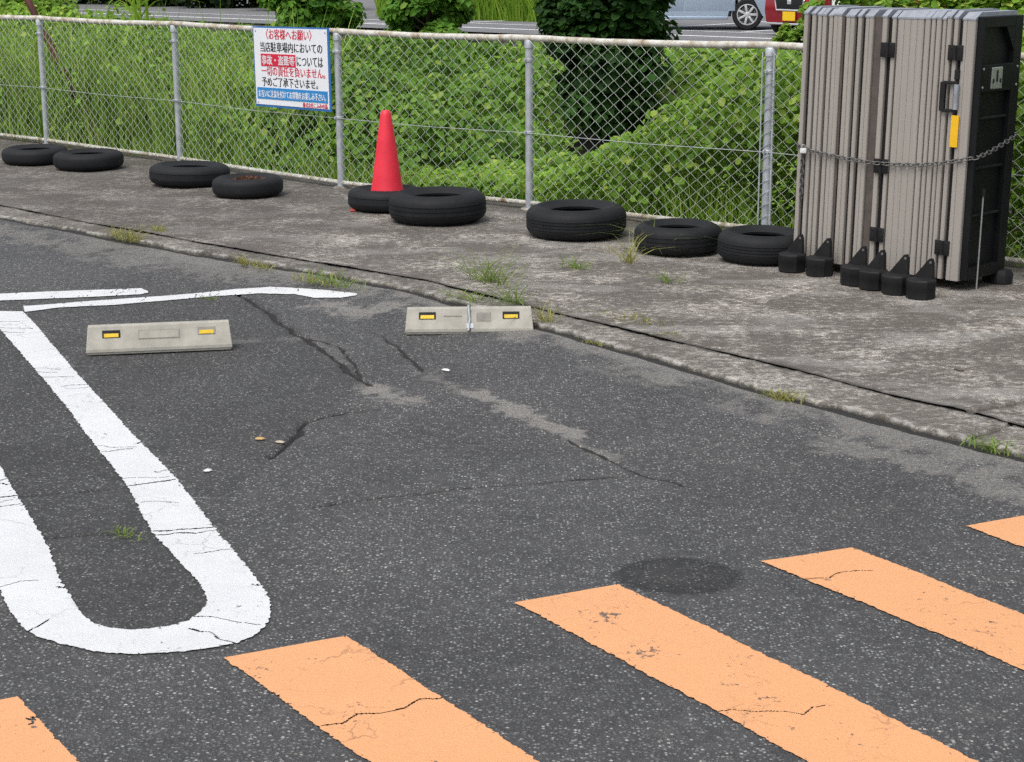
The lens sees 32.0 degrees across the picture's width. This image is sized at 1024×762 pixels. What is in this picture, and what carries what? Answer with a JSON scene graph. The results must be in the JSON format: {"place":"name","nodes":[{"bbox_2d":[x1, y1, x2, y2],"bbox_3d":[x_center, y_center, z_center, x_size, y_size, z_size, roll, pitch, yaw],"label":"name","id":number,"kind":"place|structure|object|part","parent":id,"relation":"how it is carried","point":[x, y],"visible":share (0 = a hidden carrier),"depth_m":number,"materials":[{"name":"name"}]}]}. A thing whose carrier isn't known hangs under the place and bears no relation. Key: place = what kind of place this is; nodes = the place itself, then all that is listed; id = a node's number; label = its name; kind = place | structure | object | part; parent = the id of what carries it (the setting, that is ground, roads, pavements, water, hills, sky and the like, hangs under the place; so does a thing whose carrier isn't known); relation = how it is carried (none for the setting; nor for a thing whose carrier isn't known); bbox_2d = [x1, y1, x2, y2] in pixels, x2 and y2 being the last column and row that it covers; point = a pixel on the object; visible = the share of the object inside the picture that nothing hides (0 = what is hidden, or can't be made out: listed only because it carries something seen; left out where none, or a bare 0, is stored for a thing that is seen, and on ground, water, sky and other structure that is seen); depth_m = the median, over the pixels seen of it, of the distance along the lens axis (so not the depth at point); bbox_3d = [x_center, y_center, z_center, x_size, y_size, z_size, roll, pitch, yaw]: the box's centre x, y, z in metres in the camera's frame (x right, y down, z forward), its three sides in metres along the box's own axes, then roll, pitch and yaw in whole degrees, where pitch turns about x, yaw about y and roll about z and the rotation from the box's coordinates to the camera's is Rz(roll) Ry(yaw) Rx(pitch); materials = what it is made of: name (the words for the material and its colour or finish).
{"place":"outdoors","nodes":[
{"label":"outdoors","id":0,"kind":"place"},
{"bbox_2d":[18,0,802,40],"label":"road","id":1,"kind":"structure","parent":0,"point":[727,30],"depth_m":39.66,"materials":[{"name":"grey asphalt"}]},
{"bbox_2d":[80,9,775,33],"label":"road edge line","id":2,"kind":"object","parent":1,"relation":"on","point":[481,23],"visible":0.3,"depth_m":38.89,"materials":[{"name":"white paint"}]},
{"bbox_2d":[74,12,801,39],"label":"road edge line","id":3,"kind":"object","parent":1,"relation":"on","point":[466,27],"visible":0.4,"depth_m":36.42,"materials":[{"name":"white paint"}]},
{"bbox_2d":[673,23,734,26],"bbox_3d":[4.392,-7.592,37.977,0.150,0.001,5.000,12,18,42],"label":"parking bay line","id":4,"kind":"object","parent":1,"relation":"on","point":[700,25],"visible":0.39,"depth_m":37.44,"materials":[{"name":"white paint"}]},
{"bbox_2d":[657,0,765,29],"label":"silver hatchback","id":5,"kind":"object","parent":1,"relation":"on","point":[748,14],"visible":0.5,"depth_m":35.27,"materials":[{"name":"paint"}]},
{"bbox_3d":[3.080,-7.570,35.364,0.653,0.460,0.041,2,14,9],"label":"door","id":6,"kind":"part","parent":5,"relation":"part of","materials":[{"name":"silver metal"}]},
{"bbox_3d":[3.917,-7.542,35.235,0.983,0.460,0.041,2,14,9],"label":"door","id":7,"kind":"part","parent":5,"relation":"part of","materials":[{"name":"silver metal"}]},
{"bbox_2d":[765,0,944,32],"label":"red kei car","id":8,"kind":"object","parent":1,"relation":"on","point":[778,13],"visible":0.22,"depth_m":32.68,"materials":[{"name":"paint"}]},
{"bbox_2d":[374,0,540,21],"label":"verge grass","id":9,"kind":"structure","parent":0,"point":[509,10],"depth_m":40.30,"materials":[{"name":"green plant"}]},
{"bbox_2d":[0,206,1023,761],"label":"asphalt lot","id":10,"kind":"structure","parent":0,"point":[406,504],"depth_m":5.88,"materials":[{"name":"grey asphalt"}]},
{"bbox_2d":[0,696,78,761],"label":"orange stripe","id":11,"kind":"object","parent":10,"relation":"on","point":[21,740],"visible":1,"depth_m":4.22,"materials":[{"name":"paint"}]},
{"bbox_2d":[0,288,147,299],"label":"white bay line","id":12,"kind":"object","parent":10,"relation":"on","point":[49,294],"visible":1,"depth_m":9.71,"materials":[{"name":"paint"}]},
{"bbox_2d":[86,224,159,243],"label":"grass tuft","id":13,"kind":"object","parent":10,"relation":"on","point":[118,235],"visible":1,"depth_m":11.32,"materials":[{"name":"green plant"}]},
{"bbox_2d":[99,525,149,541],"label":"grass tuft","id":14,"kind":"object","parent":10,"relation":"on","point":[125,531],"visible":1,"depth_m":5.72,"materials":[{"name":"green plant"}]},
{"bbox_2d":[0,311,270,653],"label":"white parking loop","id":15,"kind":"object","parent":10,"relation":"on","point":[226,579],"visible":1,"depth_m":5.51,"materials":[{"name":"paint"}]},
{"bbox_2d":[86,320,231,354],"bbox_3d":[-1.651,-0.211,8.356,0.669,0.128,0.149,-3,14,-10],"label":"parking stop","id":16,"kind":"object","parent":10,"relation":"on","point":[133,338],"visible":1,"depth_m":8.30,"materials":[{"name":"beige concrete"}]},
{"bbox_2d":[23,287,356,311],"bbox_3d":[-1.722,-0.453,9.592,1.750,0.011,0.395,-3,14,-11],"label":"white bay line","id":17,"kind":"object","parent":10,"relation":"on","point":[315,293],"visible":1,"depth_m":9.62,"materials":[{"name":"paint"}]},
{"bbox_2d":[199,295,217,300],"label":"grass tuft","id":18,"kind":"object","parent":10,"relation":"on","point":[208,298],"visible":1,"depth_m":9.57,"materials":[{"name":"green plant"}]},
{"bbox_2d":[225,253,273,265],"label":"grass tuft","id":19,"kind":"object","parent":10,"relation":"on","point":[243,261],"visible":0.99,"depth_m":10.42,"materials":[{"name":"green plant"}]},
{"bbox_2d":[249,261,277,270],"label":"grass tuft","id":20,"kind":"object","parent":10,"relation":"on","point":[261,265],"visible":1,"depth_m":10.32,"materials":[{"name":"green plant"}]},
{"bbox_2d":[292,271,324,286],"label":"grass tuft","id":21,"kind":"object","parent":10,"relation":"on","point":[312,274],"visible":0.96,"depth_m":9.87,"materials":[{"name":"green plant"}]},
{"bbox_2d":[293,267,367,290],"bbox_3d":[-0.998,-0.576,9.820,0.382,0.086,0.581,-5,15,-21],"label":"grass tuft","id":22,"kind":"object","parent":10,"relation":"on","point":[330,279],"visible":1,"depth_m":9.80,"materials":[{"name":"green plant"}]},
{"bbox_2d":[223,636,538,761],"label":"orange stripe","id":23,"kind":"object","parent":10,"relation":"on","point":[337,680],"visible":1,"depth_m":4.40,"materials":[{"name":"paint"}]},
{"bbox_2d":[405,305,532,334],"bbox_3d":[-0.209,-0.308,8.723,0.625,0.132,0.166,-1,14,-1],"label":"parking stop","id":24,"kind":"object","parent":10,"relation":"on","point":[448,320],"visible":1,"depth_m":8.68,"materials":[{"name":"beige concrete"}]},
{"bbox_2d":[0,205,1023,457],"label":"kerb","id":25,"kind":"structure","parent":10,"relation":"on","point":[950,423],"depth_m":7.95,"materials":[{"name":"concrete"}]},
{"bbox_2d":[436,283,507,305],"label":"grass tuft","id":26,"kind":"object","parent":25,"relation":"on","point":[470,298],"visible":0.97,"depth_m":9.29,"materials":[{"name":"green plant"}]},
{"bbox_2d":[458,280,557,305],"bbox_3d":[-0.023,-0.446,9.149,0.593,0.143,0.616,9,16,33],"label":"grass tuft","id":27,"kind":"object","parent":25,"relation":"on","point":[507,296],"visible":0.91,"depth_m":9.21,"materials":[{"name":"green plant"}]},
{"bbox_2d":[510,298,584,321],"bbox_3d":[0.142,-0.323,8.731,0.454,0.128,0.497,9,16,34],"label":"grass tuft","id":28,"kind":"object","parent":25,"relation":"on","point":[542,319],"visible":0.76,"depth_m":8.78,"materials":[{"name":"green plant"}]},
{"bbox_2d":[959,434,1023,458],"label":"grass tuft","id":29,"kind":"object","parent":25,"relation":"on","point":[993,449],"visible":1,"depth_m":6.56,"materials":[{"name":"green plant"}]},
{"bbox_2d":[578,337,610,346],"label":"grass tuft","id":30,"kind":"object","parent":10,"relation":"on","point":[590,341],"visible":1,"depth_m":8.34,"materials":[{"name":"green plant"}]},
{"bbox_2d":[515,584,978,761],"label":"orange stripe","id":31,"kind":"object","parent":10,"relation":"on","point":[706,664],"visible":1,"depth_m":4.53,"materials":[{"name":"paint"}]},
{"bbox_2d":[753,386,813,404],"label":"grass tuft","id":32,"kind":"object","parent":10,"relation":"on","point":[781,397],"visible":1,"depth_m":7.31,"materials":[{"name":"green plant"}]},
{"bbox_2d":[762,547,1023,669],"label":"orange stripe","id":33,"kind":"object","parent":10,"relation":"on","point":[988,627],"visible":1,"depth_m":5.10,"materials":[{"name":"paint"}]},
{"bbox_2d":[967,515,1023,545],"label":"orange stripe","id":34,"kind":"object","parent":10,"relation":"on","point":[1011,530],"visible":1,"depth_m":5.72,"materials":[{"name":"paint"}]},
{"bbox_2d":[0,136,1023,425],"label":"concrete apron","id":35,"kind":"object","parent":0,"point":[834,328],"visible":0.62,"depth_m":9.75,"materials":[{"name":"grey concrete"}]},
{"bbox_2d":[1,144,67,165],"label":"tyre","id":36,"kind":"object","parent":35,"relation":"on","point":[31,154],"visible":0.91,"depth_m":15.14,"materials":[{"name":"rubber"}]},
{"bbox_2d":[53,148,123,170],"bbox_3d":[-3.548,-1.856,14.957,0.580,0.140,0.593,-10,17,-32],"label":"tyre","id":37,"kind":"object","parent":35,"relation":"on","point":[90,159],"visible":1,"depth_m":14.74,"materials":[{"name":"rubber"}]},
{"bbox_2d":[139,221,168,232],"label":"grass tuft","id":38,"kind":"object","parent":35,"relation":"on","point":[159,228],"visible":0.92,"depth_m":11.64,"materials":[{"name":"green plant"}]},
{"bbox_2d":[149,160,229,186],"bbox_3d":[-2.512,-1.617,13.921,0.614,0.155,0.616,11,17,37],"label":"tyre","id":39,"kind":"object","parent":35,"relation":"on","point":[190,173],"visible":0.97,"depth_m":13.69,"materials":[{"name":"rubber"}]},
{"bbox_2d":[212,173,282,197],"bbox_3d":[-1.964,-1.455,13.274,0.524,0.140,0.515,1,14,10],"label":"tyre","id":40,"kind":"object","parent":35,"relation":"on","point":[229,186],"visible":0.99,"depth_m":13.08,"materials":[{"name":"rubber"}]},
{"bbox_2d":[233,175,265,179],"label":"dead leaves","id":41,"kind":"object","parent":40,"relation":"in","point":[249,177],"visible":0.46,"depth_m":13.26,"materials":[{"name":"brown plant"}]},
{"bbox_2d":[348,184,416,212],"bbox_3d":[-0.881,-1.284,12.529,0.543,0.150,0.531,0,13,0],"label":"tyre","id":42,"kind":"object","parent":35,"relation":"on","point":[365,198],"visible":0.53,"depth_m":12.31,"materials":[{"name":"rubber"}]},
{"bbox_2d":[371,110,403,190],"bbox_3d":[-0.875,-1.554,12.444,0.318,0.663,0.318,-6,15,-22],"label":"traffic cone","id":43,"kind":"object","parent":42,"relation":"in","point":[386,175],"visible":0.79,"depth_m":12.38,"materials":[{"name":"red plastic"}]},
{"bbox_2d":[389,186,485,225],"bbox_3d":[-0.496,-1.177,11.984,0.648,0.195,0.644,-11,18,-35],"label":"tyre","id":44,"kind":"object","parent":35,"relation":"on","point":[438,206],"visible":1,"depth_m":11.75,"materials":[{"name":"rubber"}]},
{"bbox_2d":[408,244,573,284],"bbox_3d":[-0.119,-0.655,9.784,1.080,0.251,0.955,0,14,0],"label":"grass tuft","id":45,"kind":"object","parent":35,"relation":"on","point":[486,274],"visible":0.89,"depth_m":9.76,"materials":[{"name":"green plant"}]},
{"bbox_2d":[0,15,1023,263],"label":"chain link fence","id":46,"kind":"object","parent":35,"relation":"on","point":[768,135],"visible":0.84,"depth_m":12.88,"materials":[{"name":"metal"}]},
{"bbox_2d":[252,26,331,111],"bbox_3d":[-1.709,-2.420,13.803,0.014,0.639,1.014,-12,18,-41],"label":"notice sign","id":47,"kind":"object","parent":46,"relation":"attached to","point":[292,67],"visible":1,"depth_m":13.78,"materials":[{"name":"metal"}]},
{"bbox_2d":[526,199,625,240],"bbox_3d":[0.406,-1.027,11.359,0.640,0.190,0.651,8,17,32],"label":"tyre","id":48,"kind":"object","parent":35,"relation":"on","point":[567,220],"visible":1,"depth_m":11.12,"materials":[{"name":"rubber"}]},
{"bbox_2d":[557,253,597,270],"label":"grass tuft","id":49,"kind":"object","parent":35,"relation":"on","point":[574,265],"visible":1,"depth_m":10.18,"materials":[{"name":"green plant"}]},
{"bbox_2d":[584,230,674,263],"bbox_3d":[0.614,-0.763,10.324,0.752,0.201,0.710,-9,16,-32],"label":"grass tuft","id":50,"kind":"object","parent":35,"relation":"on","point":[629,258],"visible":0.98,"depth_m":10.38,"materials":[{"name":"green plant"}]},
{"bbox_2d":[586,307,679,328],"bbox_3d":[0.548,-0.324,8.794,0.702,0.068,0.406,5,15,22],"label":"grass tuft","id":51,"kind":"object","parent":35,"relation":"on","point":[633,315],"visible":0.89,"depth_m":8.75,"materials":[{"name":"green plant"}]},
{"bbox_2d":[590,215,694,254],"bbox_3d":[0.789,-0.843,10.615,0.767,0.217,1.236,-9,16,-33],"label":"grass tuft","id":52,"kind":"object","parent":35,"relation":"on","point":[635,234],"visible":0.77,"depth_m":10.68,"materials":[{"name":"green plant"}]},
{"bbox_2d":[638,269,687,283],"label":"grass tuft","id":53,"kind":"object","parent":35,"relation":"on","point":[665,279],"visible":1,"depth_m":9.74,"materials":[{"name":"green plant"}]},
{"bbox_2d":[634,218,721,255],"bbox_3d":[1.002,-0.869,10.751,0.522,0.165,0.535,10,17,36],"label":"tyre","id":54,"kind":"object","parent":35,"relation":"on","point":[701,237],"visible":0.94,"depth_m":10.55,"materials":[{"name":"rubber"}]},
{"bbox_2d":[717,225,793,264],"bbox_3d":[1.464,-0.796,10.431,0.524,0.170,0.529,1,14,2],"label":"tyre","id":55,"kind":"object","parent":35,"relation":"on","point":[756,244],"visible":0.76,"depth_m":10.23,"materials":[{"name":"rubber"}]},
{"bbox_2d":[778,5,1023,299],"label":"folded gate","id":56,"kind":"structure","parent":35,"relation":"on","point":[902,85],"depth_m":9.55,"materials":[{"name":"grey metal"}]},
{"bbox_2d":[797,134,1016,199],"bbox_3d":[2.147,-1.181,9.812,0.473,0.427,1.165,-13,19,-43],"label":"steel chain","id":57,"kind":"object","parent":56,"relation":"hanging from","point":[922,165],"visible":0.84,"depth_m":9.60,"materials":[{"name":"silver metal"}]},
{"bbox_2d":[800,144,805,152],"bbox_3d":[1.629,-1.299,9.980,0.034,0.050,0.018,0,14,0],"label":"padlock","id":58,"kind":"object","parent":57,"relation":"attached to","point":[802,150],"visible":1,"depth_m":9.97,"materials":[{"name":"white metal"}]},
{"bbox_2d":[0,101,1023,265],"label":"fence line grass","id":59,"kind":"structure","parent":0,"point":[674,213],"depth_m":13.49,"materials":[{"name":"green plant"}]},
{"bbox_2d":[85,17,1023,257],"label":"ground","id":60,"kind":"structure","parent":0,"point":[588,144],"depth_m":28.36,"materials":[{"name":"soil"}]},
{"bbox_2d":[0,0,80,41],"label":"broadleaf bush","id":61,"kind":"object","parent":60,"relation":"on","point":[43,4],"visible":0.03,"depth_m":35.20,"materials":[{"name":"green plant"}]},
{"bbox_2d":[24,0,103,144],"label":"rusty pole","id":62,"kind":"object","parent":60,"relation":"on","point":[31,7],"visible":0.41,"depth_m":17.27,"materials":[{"name":"metal"}]},
{"bbox_2d":[62,0,119,4],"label":"hedge shrub","id":63,"kind":"object","parent":60,"relation":"on","point":[107,2],"visible":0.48,"depth_m":54.34,"materials":[{"name":"green plant"}]},
{"bbox_2d":[70,0,158,116],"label":"reed","id":64,"kind":"object","parent":60,"relation":"on","point":[138,15],"visible":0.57,"depth_m":18.41,"materials":[{"name":"green plant"}]},
{"bbox_2d":[108,0,194,65],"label":"reed","id":65,"kind":"object","parent":60,"relation":"on","point":[133,15],"visible":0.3,"depth_m":18.65,"materials":[{"name":"green plant"}]},
{"bbox_2d":[120,0,186,6],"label":"hedge shrub","id":66,"kind":"object","parent":60,"relation":"on","point":[160,3],"visible":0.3,"depth_m":51.69,"materials":[{"name":"green plant"}]},
{"bbox_2d":[87,0,232,55],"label":"reed","id":67,"kind":"object","parent":60,"relation":"on","point":[146,12],"visible":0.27,"depth_m":18.80,"materials":[{"name":"green plant"}]},
{"bbox_2d":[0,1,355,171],"bbox_3d":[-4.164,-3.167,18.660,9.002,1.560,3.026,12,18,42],"label":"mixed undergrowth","id":68,"kind":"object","parent":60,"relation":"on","point":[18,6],"visible":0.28,"depth_m":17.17,"materials":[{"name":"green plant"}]},
{"bbox_2d":[0,0,413,179],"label":"tall grass","id":69,"kind":"structure","parent":60,"relation":"on","point":[136,102],"depth_m":17.06,"materials":[{"name":"green plant"}]},
{"bbox_2d":[170,0,262,8],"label":"hedge shrub","id":70,"kind":"object","parent":60,"relation":"on","point":[215,4],"visible":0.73,"depth_m":50.06,"materials":[{"name":"green plant"}]},
{"bbox_2d":[257,0,366,36],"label":"broadleaf bush","id":71,"kind":"object","parent":60,"relation":"on","point":[338,10],"visible":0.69,"depth_m":34.25,"materials":[{"name":"green plant"}]},
{"bbox_2d":[19,12,794,224],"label":"weed undergrowth","id":72,"kind":"object","parent":60,"relation":"on","point":[519,147],"visible":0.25,"depth_m":16.80,"materials":[{"name":"green plant"}]},
{"bbox_2d":[379,0,476,46],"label":"broadleaf bush","id":73,"kind":"object","parent":60,"relation":"on","point":[418,15],"visible":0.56,"depth_m":33.43,"materials":[{"name":"green plant"}]},
{"bbox_2d":[72,19,801,208],"bbox_3d":[-5.923,-5.417,32.628,31.140,1.983,9.298,12,18,42],"label":"bush","id":74,"kind":"object","parent":60,"relation":"on","point":[711,60],"visible":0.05,"depth_m":27.37,"materials":[{"name":"green plant"}]},
{"bbox_2d":[532,0,681,141],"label":"maple shrub","id":75,"kind":"object","parent":60,"relation":"on","point":[622,19],"visible":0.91,"depth_m":25.55,"materials":[{"name":"green plant"}]},
{"bbox_2d":[437,40,792,144],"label":"bank grass","id":76,"kind":"structure","parent":60,"relation":"on","point":[662,75],"depth_m":28.87,"materials":[{"name":"green plant"}]},
{"bbox_2d":[371,6,1023,257],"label":"kudzu undergrowth","id":77,"kind":"object","parent":60,"relation":"on","point":[784,70],"visible":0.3,"depth_m":12.45,"materials":[{"name":"green plant"}]},
{"bbox_2d":[770,23,803,51],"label":"broadleaf bush","id":78,"kind":"object","parent":60,"relation":"on","point":[786,32],"visible":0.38,"depth_m":28.81,"materials":[{"name":"green plant"}]},
{"bbox_2d":[796,0,919,55],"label":"leafy bush","id":79,"kind":"object","parent":60,"relation":"on","point":[805,6],"visible":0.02,"depth_m":14.79,"materials":[{"name":"green plant"}]},
{"bbox_2d":[907,0,976,8],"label":"leafy bush","id":80,"kind":"object","parent":60,"relation":"on","point":[948,4],"visible":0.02,"depth_m":14.43,"materials":[{"name":"green plant"}]},
{"bbox_2d":[967,0,1023,253],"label":"leafy bush","id":81,"kind":"object","parent":60,"relation":"on","point":[1007,4],"visible":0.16,"depth_m":14.27,"materials":[{"name":"green plant"}]}
]}

